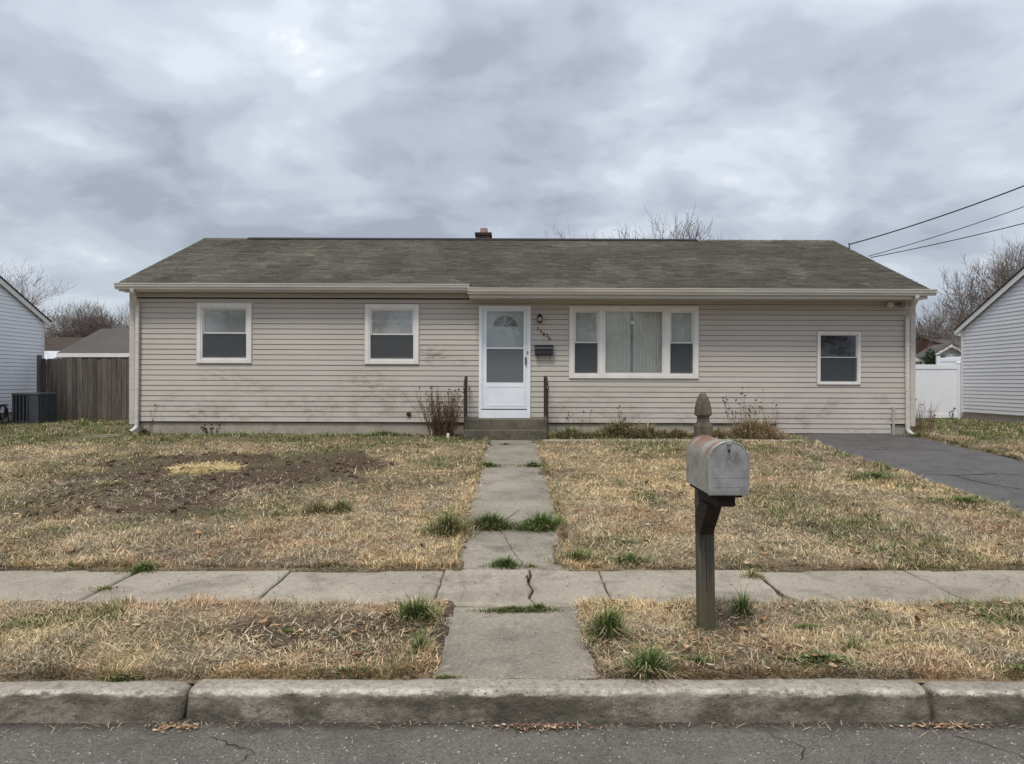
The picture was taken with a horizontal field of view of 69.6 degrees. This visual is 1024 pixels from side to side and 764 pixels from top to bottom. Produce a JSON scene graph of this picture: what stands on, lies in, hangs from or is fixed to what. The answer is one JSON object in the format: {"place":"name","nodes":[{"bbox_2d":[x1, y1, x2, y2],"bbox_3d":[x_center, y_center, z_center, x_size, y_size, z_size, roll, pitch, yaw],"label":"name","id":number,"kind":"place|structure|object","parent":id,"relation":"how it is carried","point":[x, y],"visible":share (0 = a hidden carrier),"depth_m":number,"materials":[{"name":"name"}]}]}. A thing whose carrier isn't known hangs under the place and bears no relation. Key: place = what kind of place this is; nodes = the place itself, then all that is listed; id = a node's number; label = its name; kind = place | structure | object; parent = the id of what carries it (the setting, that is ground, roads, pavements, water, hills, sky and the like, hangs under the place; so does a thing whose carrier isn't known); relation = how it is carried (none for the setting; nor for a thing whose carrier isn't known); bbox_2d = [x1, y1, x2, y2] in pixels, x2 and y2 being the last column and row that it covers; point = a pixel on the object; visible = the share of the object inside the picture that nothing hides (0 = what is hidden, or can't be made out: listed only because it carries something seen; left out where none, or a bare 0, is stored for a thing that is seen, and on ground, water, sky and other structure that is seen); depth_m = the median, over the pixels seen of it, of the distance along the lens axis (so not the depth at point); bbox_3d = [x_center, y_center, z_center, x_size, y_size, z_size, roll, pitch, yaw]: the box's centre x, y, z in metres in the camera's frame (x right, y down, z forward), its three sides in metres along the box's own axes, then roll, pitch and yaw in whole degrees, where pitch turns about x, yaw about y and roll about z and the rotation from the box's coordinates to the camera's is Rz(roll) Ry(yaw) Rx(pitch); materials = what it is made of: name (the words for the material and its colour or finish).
{"place":"outdoors","nodes":[
{"label":"outdoors","id":0,"kind":"place"},
{"bbox_2d":[0,413,1023,683],"bbox_3d":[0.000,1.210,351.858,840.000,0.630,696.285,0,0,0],"label":"ground","id":1,"kind":"structure","parent":0,"point":[320,467],"depth_m":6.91,"materials":[{"name":"beige plant"}]},
{"bbox_2d":[0,276,51,421],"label":"neighbour house","id":2,"kind":"structure","parent":1,"relation":"on","point":[24,322],"depth_m":19.76,"materials":[{"name":"white plastic"}]},
{"bbox_2d":[12,393,57,423],"bbox_3d":[-12.270,0.700,18.950,0.840,0.840,0.940,0,0,0],"label":"air conditioner","id":3,"kind":"object","parent":1,"relation":"on","point":[31,408],"visible":0.98,"depth_m":18.59,"materials":[{"name":"metal"}]},
{"bbox_2d":[0,257,87,356],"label":"bare tree","id":4,"kind":"object","parent":1,"relation":"on","point":[22,280],"visible":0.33,"depth_m":37.38,"materials":[{"name":"brown plant"}]},
{"bbox_2d":[44,351,61,381],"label":"distant shed","id":5,"kind":"structure","parent":1,"relation":"on","point":[51,354],"depth_m":40.96,"materials":[{"name":"white paint"}]},
{"bbox_2d":[44,337,84,350],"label":"distant house","id":6,"kind":"structure","parent":1,"relation":"on","point":[59,343],"depth_m":50.64,"materials":[{"name":"white paint"}]},
{"bbox_2d":[43,301,111,336],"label":"bare tree","id":7,"kind":"object","parent":1,"relation":"on","point":[84,334],"visible":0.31,"depth_m":60.27,"materials":[{"name":"brown plant"}]},
{"bbox_2d":[37,355,128,419],"bbox_3d":[-10.317,0.190,20.467,5.669,1.880,0.206,0,0,-1],"label":"wooden fence","id":8,"kind":"object","parent":1,"relation":"on","point":[93,388],"visible":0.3,"depth_m":20.45,"materials":[{"name":"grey wood"}]},
{"bbox_2d":[50,296,128,336],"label":"bare tree","id":9,"kind":"object","parent":1,"relation":"on","point":[99,320],"visible":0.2,"depth_m":60.73,"materials":[{"name":"brown plant"}]},
{"bbox_2d":[56,329,128,373],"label":"garage","id":10,"kind":"structure","parent":1,"relation":"on","point":[101,344],"depth_m":32.70,"materials":[{"name":"white paint"}]},
{"bbox_2d":[99,302,128,328],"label":"bare tree","id":11,"kind":"object","parent":1,"relation":"on","point":[121,324],"visible":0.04,"depth_m":59.93,"materials":[{"name":"brown plant"}]},
{"bbox_2d":[0,472,338,509],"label":"straw","id":12,"kind":"object","parent":1,"relation":"on","point":[176,482],"visible":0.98,"depth_m":8.86,"materials":[{"name":"beige plant"}]},
{"bbox_2d":[161,457,245,473],"bbox_3d":[-4.352,1.195,10.460,1.212,0.171,1.102,0,0,-19],"label":"straw","id":13,"kind":"object","parent":1,"relation":"on","point":[215,466],"visible":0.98,"depth_m":10.42,"materials":[{"name":"yellow plant"}]},
{"bbox_2d":[18,449,395,521],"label":"soil clods","id":14,"kind":"object","parent":1,"relation":"on","point":[172,510],"visible":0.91,"depth_m":9.56,"materials":[{"name":"brown soil"}]},
{"bbox_2d":[291,495,343,515],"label":"grass tuft","id":15,"kind":"object","parent":1,"relation":"on","point":[317,507],"visible":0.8,"depth_m":7.72,"materials":[{"name":"plant"}]},
{"bbox_2d":[201,602,463,657],"bbox_3d":[-1.030,1.471,4.364,1.660,0.101,0.929,0,0,0],"label":"straw","id":16,"kind":"object","parent":1,"relation":"on","point":[247,638],"visible":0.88,"depth_m":4.33,"materials":[{"name":"beige plant"}]},
{"bbox_2d":[326,496,355,513],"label":"grass tuft","id":17,"kind":"object","parent":1,"relation":"on","point":[342,507],"visible":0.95,"depth_m":7.77,"materials":[{"name":"plant"}]},
{"bbox_2d":[282,666,403,679],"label":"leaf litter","id":18,"kind":"object","parent":1,"relation":"on","point":[337,668],"visible":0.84,"depth_m":3.77,"materials":[{"name":"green plant"}]},
{"bbox_2d":[341,430,422,435],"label":"grass tuft","id":19,"kind":"object","parent":1,"relation":"on","point":[384,433],"visible":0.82,"depth_m":14.11,"materials":[{"name":"plant"}]},
{"bbox_2d":[379,588,454,623],"bbox_3d":[-0.590,1.383,4.578,0.538,0.237,0.315,0,0,0],"label":"grass tuft","id":20,"kind":"object","parent":1,"relation":"on","point":[418,611],"visible":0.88,"depth_m":4.55,"materials":[{"name":"green plant"}]},
{"bbox_2d":[398,628,439,655],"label":"grass tuft","id":21,"kind":"object","parent":1,"relation":"on","point":[415,647],"visible":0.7,"depth_m":4.03,"materials":[{"name":"plant"}]},
{"bbox_2d":[403,386,469,436],"bbox_3d":[-1.427,0.554,14.024,1.298,1.016,0.670,0,0,-15],"label":"dead shrub","id":22,"kind":"object","parent":1,"relation":"on","point":[442,430],"visible":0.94,"depth_m":14.01,"materials":[{"name":"brown plant"}]},
{"bbox_2d":[414,507,485,537],"bbox_3d":[-0.609,1.285,6.920,0.770,0.327,0.563,0,0,0],"label":"grass tuft","id":23,"kind":"object","parent":1,"relation":"on","point":[446,526],"visible":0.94,"depth_m":6.88,"materials":[{"name":"green plant"}]},
{"bbox_2d":[463,418,546,439],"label":"door steps","id":24,"kind":"structure","parent":1,"relation":"on","point":[510,428],"depth_m":13.92,"materials":[{"name":"concrete"}]},
{"bbox_2d":[463,376,467,429],"bbox_3d":[-0.886,0.400,14.047,0.042,1.040,0.689,0,0,1],"label":"stair railing","id":25,"kind":"object","parent":24,"relation":"on","point":[465,387],"visible":0.94,"depth_m":14.06,"materials":[{"name":"black metal"}]},
{"bbox_2d":[543,376,548,430],"bbox_3d":[0.652,0.400,14.047,0.042,1.041,0.691,0,0,-3],"label":"stair railing","id":26,"kind":"object","parent":24,"relation":"on","point":[546,386],"visible":0.96,"depth_m":13.96,"materials":[{"name":"black metal"}]},
{"bbox_2d":[0,478,1022,563],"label":"leaf litter","id":27,"kind":"object","parent":1,"relation":"on","point":[746,562],"visible":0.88,"depth_m":7.34,"materials":[{"name":"brown plant"}]},
{"bbox_2d":[0,591,1023,679],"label":"verge grass","id":28,"kind":"structure","parent":1,"relation":"on","point":[126,602],"depth_m":4.30,"materials":[{"name":"beige plant"}]},
{"bbox_2d":[0,490,1023,568],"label":"lawn thatch","id":29,"kind":"object","parent":1,"relation":"on","point":[462,506],"visible":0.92,"depth_m":6.87,"materials":[{"name":"beige plant"}]},
{"bbox_2d":[0,556,1023,608],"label":"edge grass","id":30,"kind":"structure","parent":1,"relation":"on","point":[275,600],"depth_m":4.93,"materials":[{"name":"beige plant"}]},
{"bbox_2d":[0,656,1023,681],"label":"edge grass","id":31,"kind":"structure","parent":1,"relation":"on","point":[708,675],"depth_m":3.75,"materials":[{"name":"brown plant"}]},
{"bbox_2d":[0,439,1023,496],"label":"lawn thatch","id":32,"kind":"object","parent":1,"relation":"on","point":[605,460],"visible":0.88,"depth_m":11.08,"materials":[{"name":"beige plant"}]},
{"bbox_2d":[1,465,1023,565],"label":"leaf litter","id":33,"kind":"object","parent":1,"relation":"on","point":[464,502],"visible":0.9,"depth_m":7.42,"materials":[{"name":"brown plant"}]},
{"bbox_2d":[3,434,1021,467],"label":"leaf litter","id":34,"kind":"object","parent":1,"relation":"on","point":[385,451],"visible":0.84,"depth_m":11.92,"materials":[{"name":"brown plant"}]},
{"bbox_2d":[433,440,600,679],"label":"front walk","id":35,"kind":"structure","parent":1,"relation":"on","point":[497,645],"depth_m":4.70,"materials":[{"name":"concrete"}]},
{"bbox_2d":[460,505,520,531],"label":"walk weed","id":36,"kind":"object","parent":35,"relation":"on","point":[488,522],"visible":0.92,"depth_m":7.11,"materials":[{"name":"green plant"}]},
{"bbox_2d":[477,552,531,569],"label":"walk weed","id":37,"kind":"object","parent":35,"relation":"on","point":[506,563],"visible":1,"depth_m":5.92,"materials":[{"name":"green plant"}]},
{"bbox_2d":[467,604,562,613],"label":"walk weed","id":38,"kind":"object","parent":35,"relation":"on","point":[512,609],"visible":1,"depth_m":4.79,"materials":[{"name":"green plant"}]},
{"bbox_2d":[507,504,574,532],"bbox_3d":[0.274,1.306,7.132,0.786,0.266,0.439,0,0,0],"label":"walk weed","id":39,"kind":"object","parent":35,"relation":"on","point":[541,523],"visible":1,"depth_m":7.08,"materials":[{"name":"green plant"}]},
{"bbox_2d":[114,228,937,434],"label":"ranch house","id":40,"kind":"structure","parent":1,"relation":"on","point":[815,336],"depth_m":14.48,"materials":[{"name":"beige plastic"}]},
{"bbox_2d":[196,302,252,363],"bbox_3d":[-5.654,-0.961,14.512,1.096,1.203,0.127,0,0,0],"label":"window","id":41,"kind":"structure","parent":40,"relation":"in","point":[211,347],"depth_m":14.47,"materials":[{"name":"white paint"}]},
{"bbox_2d":[206,310,245,331],"bbox_3d":[-5.654,-0.966,14.602,0.832,0.949,0.035,0,0,0],"label":"window blind","id":42,"kind":"object","parent":40,"relation":"attached to","point":[224,321],"depth_m":14.60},
{"bbox_2d":[372,311,411,333],"bbox_3d":[-2.360,-0.944,14.602,0.813,0.943,0.035,0,0,0],"label":"window blind","id":43,"kind":"object","parent":40,"relation":"attached to","point":[392,322],"depth_m":14.60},
{"bbox_2d":[364,304,419,364],"bbox_3d":[-2.360,-0.939,14.512,1.077,1.197,0.127,0,0,0],"label":"window","id":44,"kind":"structure","parent":40,"relation":"in","point":[379,349],"depth_m":14.47,"materials":[{"name":"white paint"}]},
{"bbox_2d":[480,311,527,409],"bbox_3d":[-0.150,-0.429,14.457,0.941,1.944,0.063,0,0,0],"label":"storm door","id":45,"kind":"structure","parent":40,"relation":"in","point":[504,367],"depth_m":14.46,"materials":[{"name":"white paint"}]},
{"bbox_2d":[487,311,523,347],"bbox_3d":[-0.143,-0.358,14.566,0.819,2.085,0.058,0,0,0],"label":"front door","id":46,"kind":"structure","parent":40,"relation":"in","point":[504,329],"depth_m":14.56,"materials":[{"name":"paint"}]},
{"bbox_2d":[534,345,553,354],"bbox_3d":[0.627,-0.583,14.410,0.372,0.298,0.120,0,0,0],"label":"letter box","id":47,"kind":"object","parent":40,"relation":"attached to","point":[543,349],"visible":1,"depth_m":14.37,"materials":[{"name":"black metal"}]},
{"bbox_2d":[576,313,595,341],"bbox_3d":[1.475,-0.790,14.620,0.492,1.295,0.040,0,0,0],"label":"vertical blind","id":48,"kind":"object","parent":40,"relation":"attached to","point":[585,327],"visible":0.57,"depth_m":14.61,"materials":[{"name":"fabric"}]},
{"bbox_2d":[605,312,660,372],"bbox_3d":[2.411,-0.787,14.620,1.203,1.295,0.040,0,0,0],"label":"vertical blind","id":49,"kind":"object","parent":40,"relation":"attached to","point":[646,342],"visible":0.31,"depth_m":14.61,"materials":[{"name":"fabric"}]},
{"bbox_2d":[569,305,698,378],"bbox_3d":[2.396,-0.782,14.512,2.558,1.449,0.127,0,0,0],"label":"window","id":50,"kind":"structure","parent":40,"relation":"in","point":[586,359],"depth_m":14.46,"materials":[{"name":"white paint"}]},
{"bbox_2d":[671,313,690,343],"bbox_3d":[3.329,-0.783,14.620,0.492,1.295,0.040,0,0,0],"label":"vertical blind","id":51,"kind":"object","parent":40,"relation":"attached to","point":[680,327],"visible":0.5,"depth_m":14.61,"materials":[{"name":"fabric"}]},
{"bbox_2d":[816,331,860,384],"bbox_3d":[6.426,-0.466,14.512,0.862,1.058,0.127,0,0,0],"label":"window","id":52,"kind":"structure","parent":40,"relation":"in","point":[838,356],"depth_m":14.49,"materials":[{"name":"white paint"}]},
{"bbox_2d":[869,206,1023,255],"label":"service wire","id":53,"kind":"object","parent":40,"relation":"attached to","point":[947,232],"visible":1,"depth_m":14.81,"materials":[{"name":"rubber"}]},
{"bbox_2d":[870,223,1023,257],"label":"service wire","id":54,"kind":"object","parent":40,"relation":"attached to","point":[950,240],"visible":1,"depth_m":14.73,"materials":[{"name":"rubber"}]},
{"bbox_3d":[7.919,-3.173,17.300,0.045,0.198,0.027,0,0,0],"label":"wire bracket","id":55,"kind":"object","parent":40,"relation":"attached to","visible":0},
{"bbox_2d":[849,185,1023,244],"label":"service wire","id":56,"kind":"object","parent":55,"relation":"attached to","point":[939,216],"visible":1,"depth_m":15.52,"materials":[{"name":"rubber"}]},
{"bbox_2d":[536,545,612,566],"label":"grass tuft","id":57,"kind":"object","parent":1,"relation":"on","point":[576,555],"visible":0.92,"depth_m":6.06,"materials":[{"name":"green plant"}]},
{"bbox_2d":[547,425,615,438],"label":"bed clump","id":58,"kind":"object","parent":1,"relation":"on","point":[573,433],"visible":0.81,"depth_m":13.73,"materials":[{"name":"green plant"}]},
{"bbox_2d":[572,594,643,644],"bbox_3d":[0.565,1.333,4.259,0.480,0.322,0.463,0,0,0],"label":"grass tuft","id":59,"kind":"object","parent":1,"relation":"on","point":[609,623],"visible":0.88,"depth_m":4.23,"materials":[{"name":"green plant"}]},
{"bbox_2d":[582,414,663,437],"bbox_3d":[2.030,0.798,13.937,1.840,0.575,0.981,0,0,14],"label":"bed clump","id":60,"kind":"object","parent":1,"relation":"on","point":[616,429],"visible":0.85,"depth_m":13.83,"materials":[{"name":"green plant"}]},
{"bbox_2d":[241,598,1010,666],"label":"leaf litter","id":61,"kind":"object","parent":1,"relation":"on","point":[723,650],"visible":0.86,"depth_m":4.20,"materials":[{"name":"brown plant"}]},
{"bbox_2d":[585,550,671,568],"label":"grass tuft","id":62,"kind":"object","parent":1,"relation":"on","point":[630,556],"visible":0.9,"depth_m":6.00,"materials":[{"name":"green plant"}]},
{"bbox_2d":[607,637,691,684],"bbox_3d":[0.697,1.403,3.764,0.474,0.250,0.373,0,0,0],"label":"grass tuft","id":63,"kind":"object","parent":1,"relation":"on","point":[649,659],"visible":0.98,"depth_m":3.75,"materials":[{"name":"green plant"}]},
{"bbox_2d":[624,417,686,438],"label":"bed clump","id":64,"kind":"object","parent":1,"relation":"on","point":[650,432],"visible":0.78,"depth_m":13.79,"materials":[{"name":"brown plant"}]},
{"bbox_2d":[644,425,693,438],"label":"bed clump","id":65,"kind":"object","parent":1,"relation":"on","point":[677,433],"visible":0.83,"depth_m":13.79,"materials":[{"name":"green plant"}]},
{"bbox_2d":[543,439,803,441],"bbox_3d":[2.955,1.111,13.400,4.791,0.121,0.210,0,0,0],"label":"bed edging","id":66,"kind":"object","parent":1,"relation":"on","point":[553,440],"visible":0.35,"depth_m":13.47,"materials":[{"name":"concrete"}]},
{"bbox_2d":[633,205,721,239],"bbox_3d":[6.568,-2.780,29.353,4.557,8.239,4.679,0,0,-21],"label":"bare tree","id":67,"kind":"object","parent":1,"relation":"on","point":[688,232],"depth_m":28.37,"materials":[{"name":"brown plant"}]},
{"bbox_2d":[669,651,732,667],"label":"grass tuft","id":68,"kind":"object","parent":1,"relation":"on","point":[698,660],"visible":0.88,"depth_m":3.88,"materials":[{"name":"plant"}]},
{"bbox_2d":[675,426,741,438],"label":"bed clump","id":69,"kind":"object","parent":1,"relation":"on","point":[715,431],"visible":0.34,"depth_m":13.76,"materials":[{"name":"brown plant"}]},
{"bbox_2d":[408,434,1023,673],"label":"edge grass","id":70,"kind":"structure","parent":1,"relation":"on","point":[566,546],"depth_m":7.77,"materials":[{"name":"plant"}]},
{"bbox_2d":[686,392,749,630],"bbox_3d":[1.143,0.855,4.165,0.217,1.592,0.626,0,0,0],"label":"mailbox","id":71,"kind":"object","parent":1,"relation":"on","point":[717,473],"visible":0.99,"depth_m":4.20,"materials":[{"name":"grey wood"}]},
{"bbox_2d":[708,440,749,495],"bbox_3d":[1.143,0.452,3.881,0.217,0.293,0.058,0,0,0],"label":"box door","id":72,"kind":"structure","parent":71,"relation":"in","point":[728,461],"depth_m":3.88,"materials":[{"name":"metal"}]},
{"bbox_2d":[719,581,765,620],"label":"grass tuft","id":73,"kind":"object","parent":1,"relation":"on","point":[742,608],"visible":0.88,"depth_m":4.59,"materials":[{"name":"green plant"}]},
{"bbox_2d":[722,387,763,425],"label":"dead weed","id":74,"kind":"object","parent":1,"relation":"on","point":[743,407],"visible":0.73,"depth_m":14.03,"materials":[{"name":"plant"}]},
{"bbox_2d":[716,411,794,439],"bbox_3d":[4.555,0.788,13.826,1.814,0.668,1.164,0,0,0],"label":"bed clump","id":75,"kind":"object","parent":1,"relation":"on","point":[750,429],"visible":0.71,"depth_m":13.70,"materials":[{"name":"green plant"}]},
{"bbox_2d":[748,423,796,439],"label":"bed clump","id":76,"kind":"object","parent":1,"relation":"on","point":[769,435],"visible":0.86,"depth_m":13.55,"materials":[{"name":"brown plant"}]},
{"bbox_2d":[763,649,885,673],"bbox_3d":[1.647,1.468,3.902,0.682,0.076,0.327,0,0,0],"label":"clover patch","id":77,"kind":"object","parent":1,"relation":"on","point":[813,659],"visible":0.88,"depth_m":3.88,"materials":[{"name":"green plant"}]},
{"bbox_2d":[821,631,888,654],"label":"grass tuft","id":78,"kind":"object","parent":1,"relation":"on","point":[853,641],"visible":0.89,"depth_m":4.09,"materials":[{"name":"plant"}]},
{"bbox_2d":[827,470,910,480],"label":"grass tuft","id":79,"kind":"object","parent":1,"relation":"on","point":[864,474],"visible":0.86,"depth_m":9.77,"materials":[{"name":"plant"}]},
{"bbox_2d":[912,399,942,432],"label":"dead shrub","id":80,"kind":"object","parent":1,"relation":"on","point":[921,426],"visible":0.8,"depth_m":14.85,"materials":[{"name":"plant"}]},
{"bbox_2d":[918,349,945,364],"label":"evergreen shrub","id":81,"kind":"object","parent":1,"relation":"on","point":[928,360],"visible":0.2,"depth_m":29.92,"materials":[{"name":"green plant"}]},
{"bbox_2d":[915,361,961,418],"bbox_3d":[10.370,0.250,21.100,5.000,1.700,0.140,0,0,0],"label":"vinyl fence","id":82,"kind":"object","parent":1,"relation":"on","point":[936,384],"visible":0.21,"depth_m":21.09,"materials":[{"name":"white plastic"}]},
{"bbox_2d":[916,343,960,363],"bbox_3d":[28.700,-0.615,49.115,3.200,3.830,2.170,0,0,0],"label":"house","id":83,"kind":"structure","parent":1,"relation":"on","point":[940,348],"depth_m":48.30,"materials":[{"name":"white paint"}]},
{"bbox_2d":[916,337,960,353],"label":"distant house","id":84,"kind":"structure","parent":1,"relation":"on","point":[935,342],"depth_m":55.09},
{"bbox_2d":[916,295,963,353],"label":"bare tree","id":85,"kind":"object","parent":1,"relation":"on","point":[933,334],"visible":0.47,"depth_m":55.64,"materials":[{"name":"brown plant"}]},
{"bbox_2d":[936,356,960,364],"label":"house wall","id":86,"kind":"structure","parent":1,"relation":"on","point":[947,361],"depth_m":25.96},
{"bbox_2d":[909,493,1017,507],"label":"grass tuft","id":87,"kind":"object","parent":1,"relation":"on","point":[970,498],"visible":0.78,"depth_m":8.24,"materials":[{"name":"plant"}]},
{"bbox_2d":[916,237,1023,355],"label":"bare tree","id":88,"kind":"object","parent":1,"relation":"on","point":[1000,275],"visible":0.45,"depth_m":39.35,"materials":[{"name":"brown plant"}]},
{"bbox_2d":[954,266,1023,422],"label":"neighbour house","id":89,"kind":"structure","parent":1,"relation":"on","point":[990,330],"depth_m":19.45,"materials":[{"name":"grey plastic"}]},
{"bbox_2d":[962,231,1023,313],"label":"bare tree","id":90,"kind":"object","parent":1,"relation":"on","point":[996,266],"visible":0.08,"depth_m":40.60,"materials":[{"name":"brown plant"}]},
{"bbox_2d":[0,683,1023,763],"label":"road","id":91,"kind":"structure","parent":0,"point":[331,743],"depth_m":3.36,"materials":[{"name":"grey asphalt"}]},
{"bbox_2d":[145,721,201,732],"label":"leaf litter","id":92,"kind":"object","parent":91,"relation":"on","point":[172,724],"visible":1,"depth_m":3.51,"materials":[{"name":"brown plant"}]},
{"bbox_2d":[0,721,1017,726],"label":"leaf litter","id":93,"kind":"object","parent":91,"relation":"on","point":[562,722],"visible":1,"depth_m":3.54,"materials":[{"name":"brown plant"}]},
{"bbox_2d":[0,678,1023,723],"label":"kerb","id":94,"kind":"structure","parent":91,"relation":"on","point":[814,700],"depth_m":3.59,"materials":[{"name":"concrete"}]},
{"bbox_2d":[83,668,152,682],"bbox_3d":[-1.984,1.500,3.736,0.449,0.063,0.150,0,0,0],"label":"clover patch","id":95,"kind":"object","parent":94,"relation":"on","point":[122,678],"visible":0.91,"depth_m":3.73,"materials":[{"name":"green plant"}]},
{"bbox_2d":[6,719,1021,735],"bbox_3d":[0.022,1.640,3.506,6.358,0.020,0.220,0,0,0],"label":"gutter straw","id":96,"kind":"object","parent":91,"relation":"on","point":[524,729],"visible":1,"depth_m":3.52,"materials":[{"name":"beige plant"}]},
{"bbox_2d":[472,722,592,733],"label":"leaf litter","id":97,"kind":"object","parent":91,"relation":"on","point":[523,725],"visible":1,"depth_m":3.51,"materials":[{"name":"brown plant"}]},
{"bbox_2d":[890,722,1002,729],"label":"leaf litter","id":98,"kind":"object","parent":91,"relation":"on","point":[947,724],"visible":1,"depth_m":3.52,"materials":[{"name":"brown plant"}]},
{"bbox_2d":[0,569,1023,606],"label":"sidewalk","id":99,"kind":"structure","parent":0,"point":[546,588],"depth_m":5.41,"materials":[{"name":"concrete"}]},
{"bbox_2d":[115,559,167,574],"bbox_3d":[-2.934,1.463,5.852,0.445,0.078,0.320,0,0,0],"label":"clover patch","id":100,"kind":"object","parent":99,"relation":"on","point":[139,569],"visible":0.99,"depth_m":5.82,"materials":[{"name":"green plant"}]},
{"bbox_2d":[14,569,1009,633],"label":"leaf litter","id":101,"kind":"object","parent":99,"relation":"on","point":[500,586],"visible":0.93,"depth_m":5.37,"materials":[{"name":"brown plant"}]},
{"bbox_2d":[739,567,766,579],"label":"grass tuft","id":102,"kind":"object","parent":99,"relation":"on","point":[751,574],"visible":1,"depth_m":5.64,"materials":[{"name":"plant"}]},
{"bbox_2d":[0,0,1023,336],"label":"sky","id":103,"kind":"structure","parent":0,"point":[134,133],"materials":[{"name":"grey"}]},
{"bbox_2d":[788,434,1023,511],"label":"driveway","id":104,"kind":"structure","parent":0,"point":[946,462],"depth_m":11.08,"materials":[{"name":"grey asphalt"}]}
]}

